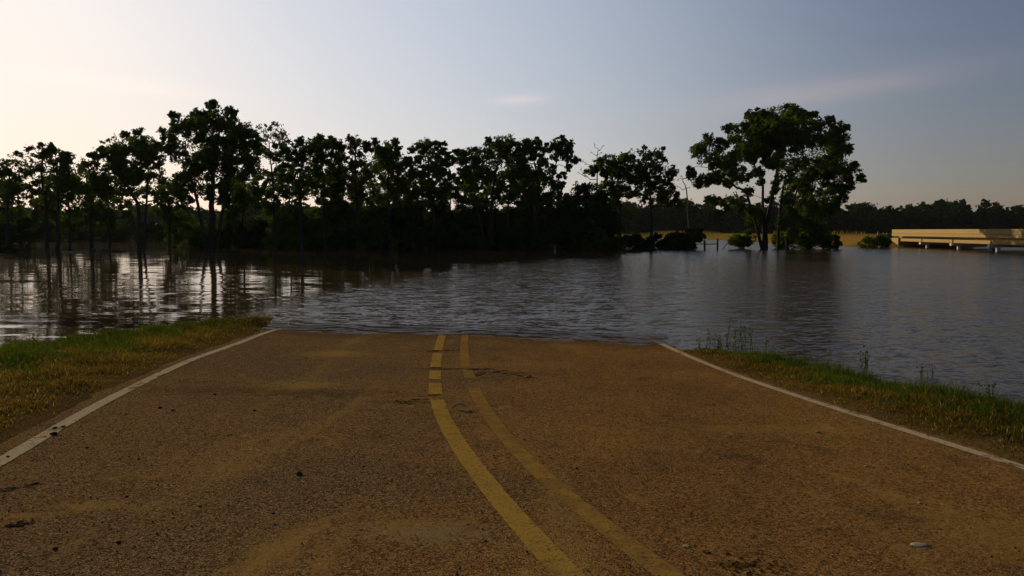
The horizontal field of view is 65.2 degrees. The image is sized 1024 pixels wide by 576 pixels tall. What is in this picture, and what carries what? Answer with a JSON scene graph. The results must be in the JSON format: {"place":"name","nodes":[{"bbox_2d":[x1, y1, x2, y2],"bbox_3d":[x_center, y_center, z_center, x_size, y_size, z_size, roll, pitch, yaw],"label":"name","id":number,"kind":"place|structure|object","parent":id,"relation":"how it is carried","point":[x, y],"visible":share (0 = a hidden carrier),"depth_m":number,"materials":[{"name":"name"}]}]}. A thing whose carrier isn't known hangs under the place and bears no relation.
{"place":"outdoors","nodes":[
{"label":"outdoors","id":0,"kind":"place"},
{"bbox_2d":[0,315,271,405],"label":"green grass","id":1,"kind":"structure","parent":0,"point":[116,340],"depth_m":12.61,"materials":[{"name":"green plant"}]},
{"bbox_2d":[31,235,616,240],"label":"meadow grass","id":2,"kind":"structure","parent":0,"point":[97,238],"depth_m":154.35,"materials":[{"name":"green plant"}]},
{"bbox_2d":[0,327,1023,575],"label":"road","id":3,"kind":"structure","parent":0,"point":[652,495],"depth_m":5.55,"materials":[{"name":"brown asphalt"}]},
{"bbox_2d":[4,521,34,526],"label":"flood litter","id":4,"kind":"object","parent":3,"relation":"on","point":[7,525],"visible":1,"depth_m":4.39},
{"bbox_2d":[0,482,40,490],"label":"flood litter","id":5,"kind":"object","parent":3,"relation":"on","point":[17,487],"visible":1,"depth_m":5.08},
{"bbox_2d":[475,369,530,377],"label":"flood litter","id":6,"kind":"object","parent":3,"relation":"on","point":[499,371],"visible":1,"depth_m":10.37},
{"bbox_2d":[0,346,1019,575],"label":"road grit","id":7,"kind":"object","parent":3,"relation":"on","point":[899,528],"visible":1,"depth_m":5.49,"materials":[{"name":"brown gravel"}]},
{"bbox_2d":[708,552,794,575],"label":"flood litter","id":8,"kind":"object","parent":3,"relation":"on","point":[751,565],"visible":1,"depth_m":3.90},
{"bbox_2d":[910,542,928,547],"bbox_3d":[2.149,1.355,4.214,0.098,0.009,0.083,2,5,29],"label":"stone","id":9,"kind":"object","parent":3,"relation":"on","point":[918,545],"visible":1,"depth_m":4.21,"materials":[{"name":"grey stone"}]},
{"bbox_2d":[0,238,1023,403],"bbox_3d":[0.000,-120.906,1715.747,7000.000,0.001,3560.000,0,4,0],"label":"water","id":10,"kind":"structure","parent":0,"point":[955,314],"depth_m":25.36,"materials":[{"name":"grey liquid"}]},
{"bbox_2d":[696,331,730,350],"bbox_3d":[3.551,0.952,13.793,0.496,0.473,0.668,4,6,45],"label":"water weed","id":11,"kind":"object","parent":10,"relation":"in","point":[718,346],"visible":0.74,"depth_m":13.68,"materials":[{"name":"green plant"}]},
{"bbox_2d":[858,346,870,365],"bbox_3d":[5.376,1.092,12.187,0.204,0.420,0.271,2,5,25],"label":"water weed","id":12,"kind":"object","parent":10,"relation":"in","point":[864,361],"visible":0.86,"depth_m":12.21,"materials":[{"name":"green plant"}]},
{"bbox_2d":[0,232,1023,464],"bbox_3d":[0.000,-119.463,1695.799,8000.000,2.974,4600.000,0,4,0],"label":"ground","id":13,"kind":"structure","parent":0,"point":[853,240],"depth_m":9.18,"materials":[{"name":"green plant"}]},
{"bbox_2d":[0,246,19,252],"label":"bush","id":14,"kind":"object","parent":13,"relation":"on","point":[7,249],"visible":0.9,"depth_m":73.45,"materials":[{"name":"green plant"}]},
{"bbox_2d":[0,150,29,246],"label":"tree","id":15,"kind":"object","parent":13,"relation":"on","point":[10,191],"visible":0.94,"depth_m":85.81,"materials":[{"name":"green plant"}]},
{"bbox_2d":[0,218,43,248],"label":"bush","id":16,"kind":"object","parent":13,"relation":"on","point":[25,236],"visible":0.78,"depth_m":93.11,"materials":[{"name":"green plant"}]},
{"bbox_2d":[0,177,43,247],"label":"tree","id":17,"kind":"object","parent":13,"relation":"on","point":[19,212],"visible":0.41,"depth_m":95.79,"materials":[{"name":"green plant"}]},
{"bbox_2d":[17,142,60,249],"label":"tree","id":18,"kind":"object","parent":13,"relation":"on","point":[50,150],"visible":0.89,"depth_m":85.17,"materials":[{"name":"green plant"}]},
{"bbox_2d":[31,213,65,238],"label":"bush","id":19,"kind":"object","parent":13,"relation":"on","point":[42,231],"visible":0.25,"depth_m":155.41,"materials":[{"name":"green plant"}]},
{"bbox_2d":[29,172,88,246],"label":"tree","id":20,"kind":"object","parent":13,"relation":"on","point":[73,212],"visible":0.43,"depth_m":97.88,"materials":[{"name":"green plant"}]},
{"bbox_2d":[41,150,93,250],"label":"tree","id":21,"kind":"object","parent":13,"relation":"on","point":[67,182],"visible":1,"depth_m":79.31,"materials":[{"name":"green plant"}]},
{"bbox_2d":[72,156,128,248],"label":"tree","id":22,"kind":"object","parent":13,"relation":"on","point":[104,189],"visible":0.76,"depth_m":86.94,"materials":[{"name":"green plant"}]},
{"bbox_2d":[81,187,140,246],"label":"tree","id":23,"kind":"object","parent":13,"relation":"on","point":[103,216],"visible":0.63,"depth_m":99.13,"materials":[{"name":"green plant"}]},
{"bbox_2d":[86,126,186,250],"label":"tree","id":24,"kind":"object","parent":13,"relation":"on","point":[144,150],"visible":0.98,"depth_m":80.97,"materials":[{"name":"green plant"}]},
{"bbox_2d":[0,315,275,439],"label":"dry grass","id":25,"kind":"structure","parent":13,"relation":"on","point":[70,371],"depth_m":10.37,"materials":[{"name":"plant"}]},
{"bbox_2d":[127,207,149,232],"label":"tree","id":26,"kind":"object","parent":13,"relation":"on","point":[142,217],"visible":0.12,"depth_m":295.61,"materials":[{"name":"green plant"}]},
{"bbox_2d":[147,205,162,233],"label":"tree","id":27,"kind":"object","parent":13,"relation":"on","point":[156,219],"visible":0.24,"depth_m":294.76,"materials":[{"name":"green plant"}]},
{"bbox_2d":[142,176,194,247],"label":"tree","id":28,"kind":"object","parent":13,"relation":"on","point":[171,217],"visible":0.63,"depth_m":97.08,"materials":[{"name":"green plant"}]},
{"bbox_2d":[155,217,196,241],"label":"bush","id":29,"kind":"object","parent":13,"relation":"on","point":[161,237],"visible":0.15,"depth_m":152.32,"materials":[{"name":"green plant"}]},
{"bbox_2d":[163,212,217,246],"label":"bush","id":30,"kind":"object","parent":13,"relation":"on","point":[197,239],"visible":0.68,"depth_m":98.03,"materials":[{"name":"green plant"}]},
{"bbox_2d":[182,205,203,219],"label":"tree","id":31,"kind":"object","parent":13,"relation":"on","point":[190,210],"visible":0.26,"depth_m":291.91,"materials":[{"name":"green plant"}]},
{"bbox_2d":[198,208,219,222],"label":"tree","id":32,"kind":"object","parent":13,"relation":"on","point":[205,215],"visible":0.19,"depth_m":295.12,"materials":[{"name":"green plant"}]},
{"bbox_2d":[156,99,270,250],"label":"tree","id":33,"kind":"object","parent":13,"relation":"on","point":[202,125],"visible":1,"depth_m":80.11,"materials":[{"name":"green plant"}]},
{"bbox_2d":[217,171,268,246],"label":"tree","id":34,"kind":"object","parent":13,"relation":"on","point":[232,215],"visible":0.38,"depth_m":98.28,"materials":[{"name":"green plant"}]},
{"bbox_2d":[238,205,260,222],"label":"tree","id":35,"kind":"object","parent":13,"relation":"on","point":[249,214],"visible":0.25,"depth_m":294.80,"materials":[{"name":"green plant"}]},
{"bbox_2d":[232,217,270,246],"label":"bush","id":36,"kind":"object","parent":13,"relation":"on","point":[259,227],"visible":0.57,"depth_m":100.37,"materials":[{"name":"green plant"}]},
{"bbox_2d":[251,209,277,245],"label":"bush","id":37,"kind":"object","parent":13,"relation":"on","point":[262,219],"visible":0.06,"depth_m":102.24,"materials":[{"name":"green plant"}]},
{"bbox_2d":[250,121,291,249],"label":"tree","id":38,"kind":"object","parent":13,"relation":"on","point":[280,135],"visible":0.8,"depth_m":85.27,"materials":[{"name":"green plant"}]},
{"bbox_2d":[249,162,319,226],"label":"tree","id":39,"kind":"object","parent":13,"relation":"on","point":[278,208],"visible":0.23,"depth_m":95.29,"materials":[{"name":"green plant"}]},
{"bbox_2d":[262,212,310,248],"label":"bush","id":40,"kind":"object","parent":13,"relation":"on","point":[283,225],"visible":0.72,"depth_m":92.07,"materials":[{"name":"green plant"}]},
{"bbox_2d":[282,205,334,246],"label":"bush","id":41,"kind":"object","parent":13,"relation":"on","point":[310,213],"visible":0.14,"depth_m":96.91,"materials":[{"name":"green plant"}]},
{"bbox_2d":[271,133,353,249],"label":"tree","id":42,"kind":"object","parent":13,"relation":"on","point":[317,147],"visible":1,"depth_m":83.05,"materials":[{"name":"green plant"}]},
{"bbox_2d":[304,197,360,247],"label":"bush","id":43,"kind":"object","parent":13,"relation":"on","point":[329,219],"visible":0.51,"depth_m":93.53,"materials":[{"name":"green plant"}]},
{"bbox_2d":[302,167,364,228],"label":"tree","id":44,"kind":"object","parent":13,"relation":"on","point":[318,200],"visible":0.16,"depth_m":96.47,"materials":[{"name":"green plant"}]},
{"bbox_2d":[328,133,380,248],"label":"tree","id":45,"kind":"object","parent":13,"relation":"on","point":[355,187],"visible":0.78,"depth_m":86.95,"materials":[{"name":"green plant"}]},
{"bbox_2d":[347,159,391,230],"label":"tree","id":46,"kind":"object","parent":13,"relation":"on","point":[364,189],"visible":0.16,"depth_m":98.89,"materials":[{"name":"green plant"}]},
{"bbox_2d":[360,137,418,248],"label":"tree","id":47,"kind":"object","parent":13,"relation":"on","point":[387,157],"visible":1,"depth_m":88.91,"materials":[{"name":"green plant"}]},
{"bbox_2d":[380,170,433,223],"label":"tree","id":48,"kind":"object","parent":13,"relation":"on","point":[416,185],"visible":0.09,"depth_m":97.49,"materials":[{"name":"green plant"}]},
{"bbox_2d":[400,137,461,248],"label":"tree","id":49,"kind":"object","parent":13,"relation":"on","point":[437,167],"visible":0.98,"depth_m":88.46,"materials":[{"name":"green plant"}]},
{"bbox_2d":[413,200,460,233],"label":"bush","id":50,"kind":"object","parent":13,"relation":"on","point":[441,216],"visible":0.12,"depth_m":96.38,"materials":[{"name":"green plant"}]},
{"bbox_2d":[421,176,479,229],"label":"tree","id":51,"kind":"object","parent":13,"relation":"on","point":[458,181],"visible":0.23,"depth_m":96.75,"materials":[{"name":"green plant"}]},
{"bbox_2d":[460,202,499,247],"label":"bush","id":52,"kind":"object","parent":13,"relation":"on","point":[484,214],"visible":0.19,"depth_m":93.49,"materials":[{"name":"green plant"}]},
{"bbox_2d":[456,169,508,240],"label":"tree","id":53,"kind":"object","parent":13,"relation":"on","point":[506,188],"visible":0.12,"depth_m":98.46,"materials":[{"name":"green plant"}]},
{"bbox_2d":[447,134,536,247],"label":"tree","id":54,"kind":"object","parent":13,"relation":"on","point":[484,174],"visible":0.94,"depth_m":88.83,"materials":[{"name":"green plant"}]},
{"bbox_2d":[495,163,552,216],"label":"tree","id":55,"kind":"object","parent":13,"relation":"on","point":[504,210],"visible":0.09,"depth_m":98.87,"materials":[{"name":"green plant"}]},
{"bbox_2d":[514,134,581,248],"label":"tree","id":56,"kind":"object","parent":13,"relation":"on","point":[555,192],"visible":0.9,"depth_m":88.42,"materials":[{"name":"green plant"}]},
{"bbox_2d":[538,193,574,246],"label":"tree","id":57,"kind":"object","parent":13,"relation":"on","point":[551,203],"visible":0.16,"depth_m":99.47,"materials":[{"name":"green plant"}]},
{"bbox_2d":[552,179,623,248],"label":"tree","id":58,"kind":"object","parent":13,"relation":"on","point":[604,217],"visible":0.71,"depth_m":86.84,"materials":[{"name":"green plant"}]},
{"bbox_2d":[576,143,604,182],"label":"dead tree","id":59,"kind":"object","parent":13,"relation":"on","point":[584,175],"visible":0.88,"depth_m":95.17,"materials":[{"name":"grey wood"}]},
{"bbox_2d":[580,227,629,249],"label":"bush","id":60,"kind":"object","parent":13,"relation":"on","point":[599,242],"visible":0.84,"depth_m":86.12,"materials":[{"name":"green plant"}]},
{"bbox_2d":[582,190,634,224],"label":"tree","id":61,"kind":"object","parent":13,"relation":"on","point":[629,214],"visible":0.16,"depth_m":96.38,"materials":[{"name":"green plant"}]},
{"bbox_2d":[583,148,643,240],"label":"tree","id":62,"kind":"object","parent":13,"relation":"on","point":[622,166],"visible":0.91,"depth_m":90.72,"materials":[{"name":"green plant"}]},
{"bbox_2d":[622,200,638,219],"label":"tree","id":63,"kind":"object","parent":13,"relation":"on","point":[627,203],"visible":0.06,"depth_m":306.20,"materials":[{"name":"green plant"}]},
{"bbox_2d":[622,203,642,234],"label":"tree","id":64,"kind":"object","parent":13,"relation":"on","point":[634,226],"visible":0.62,"depth_m":295.75,"materials":[{"name":"green plant"}]},
{"bbox_2d":[615,233,654,248],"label":"bush","id":65,"kind":"object","parent":13,"relation":"on","point":[633,241],"visible":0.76,"depth_m":88.55,"materials":[{"name":"green plant"}]},
{"bbox_2d":[632,232,662,248],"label":"bush","id":66,"kind":"object","parent":13,"relation":"on","point":[655,238],"visible":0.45,"depth_m":89.80,"materials":[{"name":"green plant"}]},
{"bbox_2d":[639,205,660,232],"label":"tree","id":67,"kind":"object","parent":13,"relation":"on","point":[642,220],"visible":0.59,"depth_m":296.71,"materials":[{"name":"green plant"}]},
{"bbox_2d":[630,144,683,235],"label":"tree","id":68,"kind":"object","parent":13,"relation":"on","point":[662,193],"visible":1,"depth_m":89.20,"materials":[{"name":"green plant"}]},
{"bbox_2d":[642,204,674,232],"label":"tree","id":69,"kind":"object","parent":13,"relation":"on","point":[657,220],"visible":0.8,"depth_m":294.19,"materials":[{"name":"green plant"}]},
{"bbox_2d":[646,236,686,248],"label":"bush","id":70,"kind":"object","parent":13,"relation":"on","point":[666,243],"visible":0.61,"depth_m":88.82,"materials":[{"name":"green plant"}]},
{"bbox_2d":[671,198,694,230],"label":"tree","id":71,"kind":"object","parent":13,"relation":"on","point":[683,225],"visible":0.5,"depth_m":295.26,"materials":[{"name":"green plant"}]},
{"bbox_2d":[668,227,706,248],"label":"bush","id":72,"kind":"object","parent":13,"relation":"on","point":[692,236],"visible":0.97,"depth_m":87.92,"materials":[{"name":"green plant"}]},
{"bbox_2d":[676,176,698,248],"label":"dead tree","id":73,"kind":"object","parent":13,"relation":"on","point":[688,202],"visible":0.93,"depth_m":91.69,"materials":[{"name":"wood"}]},
{"bbox_2d":[682,203,714,232],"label":"tree","id":74,"kind":"object","parent":13,"relation":"on","point":[699,220],"visible":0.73,"depth_m":291.35,"materials":[{"name":"green plant"}]},
{"bbox_2d":[703,207,726,232],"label":"tree","id":75,"kind":"object","parent":13,"relation":"on","point":[715,223],"visible":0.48,"depth_m":295.13,"materials":[{"name":"green plant"}]},
{"bbox_2d":[721,198,746,232],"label":"tree","id":76,"kind":"object","parent":13,"relation":"on","point":[737,223],"visible":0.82,"depth_m":288.97,"materials":[{"name":"green plant"}]},
{"bbox_2d":[726,195,752,223],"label":"tree","id":77,"kind":"object","parent":13,"relation":"on","point":[742,198],"visible":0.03,"depth_m":310.23,"materials":[{"name":"green plant"}]},
{"bbox_2d":[727,229,756,248],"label":"bush","id":78,"kind":"object","parent":13,"relation":"on","point":[739,241],"visible":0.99,"depth_m":89.34,"materials":[{"name":"green plant"}]},
{"bbox_2d":[725,316,768,350],"bbox_3d":[3.957,0.838,13.969,0.564,0.674,1.009,-1,4,-20],"label":"water weed","id":79,"kind":"object","parent":13,"relation":"on","point":[742,345],"visible":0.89,"depth_m":13.98,"materials":[{"name":"green plant"}]},
{"bbox_2d":[743,212,772,233],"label":"tree","id":80,"kind":"object","parent":13,"relation":"on","point":[753,228],"visible":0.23,"depth_m":295.81,"materials":[{"name":"green plant"}]},
{"bbox_2d":[758,205,775,233],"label":"tree","id":81,"kind":"object","parent":13,"relation":"on","point":[772,222],"visible":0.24,"depth_m":299.34,"materials":[{"name":"green plant"}]},
{"bbox_2d":[685,101,866,249],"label":"tree","id":82,"kind":"object","parent":13,"relation":"on","point":[765,133],"visible":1,"depth_m":85.72,"materials":[{"name":"green plant"}]},
{"bbox_2d":[768,201,790,232],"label":"tree","id":83,"kind":"object","parent":13,"relation":"on","point":[775,209],"visible":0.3,"depth_m":297.31,"materials":[{"name":"green plant"}]},
{"bbox_2d":[771,230,841,248],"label":"bush","id":84,"kind":"object","parent":13,"relation":"on","point":[836,239],"visible":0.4,"depth_m":89.08,"materials":[{"name":"green plant"}]},
{"bbox_2d":[614,230,1022,240],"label":"field grass","id":85,"kind":"structure","parent":13,"relation":"on","point":[661,232],"depth_m":236.55,"materials":[{"name":"plant"}]},
{"bbox_2d":[819,208,849,233],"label":"tree","id":86,"kind":"object","parent":13,"relation":"on","point":[845,220],"visible":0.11,"depth_m":306.44,"materials":[{"name":"green plant"}]},
{"bbox_2d":[828,210,849,233],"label":"tree","id":87,"kind":"object","parent":13,"relation":"on","point":[842,227],"visible":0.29,"depth_m":298.92,"materials":[{"name":"green plant"}]},
{"bbox_2d":[844,202,858,233],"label":"tree","id":88,"kind":"object","parent":13,"relation":"on","point":[849,208],"visible":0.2,"depth_m":313.12,"materials":[{"name":"green plant"}]},
{"bbox_2d":[687,347,1023,460],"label":"dry grass","id":89,"kind":"structure","parent":13,"relation":"on","point":[865,389],"depth_m":8.19,"materials":[{"name":"plant"}]},
{"bbox_2d":[850,203,872,234],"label":"tree","id":90,"kind":"object","parent":13,"relation":"on","point":[858,220],"visible":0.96,"depth_m":292.09,"materials":[{"name":"green plant"}]},
{"bbox_2d":[846,202,877,234],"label":"tree","id":91,"kind":"object","parent":13,"relation":"on","point":[870,208],"visible":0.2,"depth_m":299.67,"materials":[{"name":"green plant"}]},
{"bbox_2d":[857,233,892,247],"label":"bush","id":92,"kind":"object","parent":13,"relation":"on","point":[883,241],"visible":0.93,"depth_m":95.28,"materials":[{"name":"green plant"}]},
{"bbox_2d":[870,209,896,233],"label":"tree","id":93,"kind":"object","parent":13,"relation":"on","point":[887,225],"visible":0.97,"depth_m":291.20,"materials":[{"name":"green plant"}]},
{"bbox_2d":[871,205,905,232],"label":"tree","id":94,"kind":"object","parent":13,"relation":"on","point":[896,212],"visible":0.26,"depth_m":297.29,"materials":[{"name":"green plant"}]},
{"bbox_2d":[893,210,909,228],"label":"tree","id":95,"kind":"object","parent":13,"relation":"on","point":[900,219],"visible":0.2,"depth_m":299.61,"materials":[{"name":"green plant"}]},
{"bbox_2d":[901,205,922,228],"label":"tree","id":96,"kind":"object","parent":13,"relation":"on","point":[914,212],"visible":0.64,"depth_m":300.59,"materials":[{"name":"green plant"}]},
{"bbox_2d":[901,201,935,228],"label":"tree","id":97,"kind":"object","parent":13,"relation":"on","point":[926,208],"visible":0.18,"depth_m":307.41,"materials":[{"name":"green plant"}]},
{"bbox_2d":[905,213,936,228],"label":"tree","id":98,"kind":"object","parent":13,"relation":"on","point":[925,225],"visible":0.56,"depth_m":299.58,"materials":[{"name":"green plant"}]},
{"bbox_2d":[933,198,956,210],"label":"tree","id":99,"kind":"object","parent":13,"relation":"on","point":[942,203],"visible":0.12,"depth_m":316.53,"materials":[{"name":"green plant"}]},
{"bbox_2d":[932,214,961,228],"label":"tree","id":100,"kind":"object","parent":13,"relation":"on","point":[939,222],"visible":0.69,"depth_m":295.23,"materials":[{"name":"green plant"}]},
{"bbox_2d":[930,201,970,228],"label":"tree","id":101,"kind":"object","parent":13,"relation":"on","point":[954,207],"visible":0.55,"depth_m":297.35,"materials":[{"name":"green plant"}]},
{"bbox_2d":[892,229,1023,251],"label":"road bridge","id":102,"kind":"structure","parent":13,"relation":"on","point":[959,238],"depth_m":86.25,"materials":[{"name":"concrete"}]},
{"bbox_2d":[956,211,985,228],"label":"tree","id":103,"kind":"object","parent":13,"relation":"on","point":[965,221],"visible":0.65,"depth_m":293.16,"materials":[{"name":"green plant"}]},
{"bbox_2d":[966,198,1008,228],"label":"tree","id":104,"kind":"object","parent":13,"relation":"on","point":[991,218],"visible":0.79,"depth_m":290.41,"materials":[{"name":"green plant"}]},
{"bbox_2d":[978,381,996,396],"bbox_3d":[5.824,1.299,9.830,0.159,0.344,0.246,0,4,0],"label":"water weed","id":105,"kind":"object","parent":13,"relation":"on","point":[992,385],"visible":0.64,"depth_m":9.78,"materials":[{"name":"green plant"}]},
{"bbox_2d":[997,208,1016,228],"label":"tree","id":106,"kind":"object","parent":13,"relation":"on","point":[1011,224],"visible":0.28,"depth_m":297.91,"materials":[{"name":"green plant"}]},
{"bbox_2d":[1010,205,1023,228],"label":"tree","id":107,"kind":"object","parent":13,"relation":"on","point":[1018,216],"visible":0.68,"depth_m":291.83,"materials":[{"name":"green plant"}]},
{"bbox_2d":[0,0,1023,223],"label":"sky","id":108,"kind":"structure","parent":0,"point":[930,93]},
{"bbox_2d":[699,346,1023,441],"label":"green grass","id":109,"kind":"structure","parent":0,"point":[840,374],"depth_m":8.81,"materials":[{"name":"green plant"}]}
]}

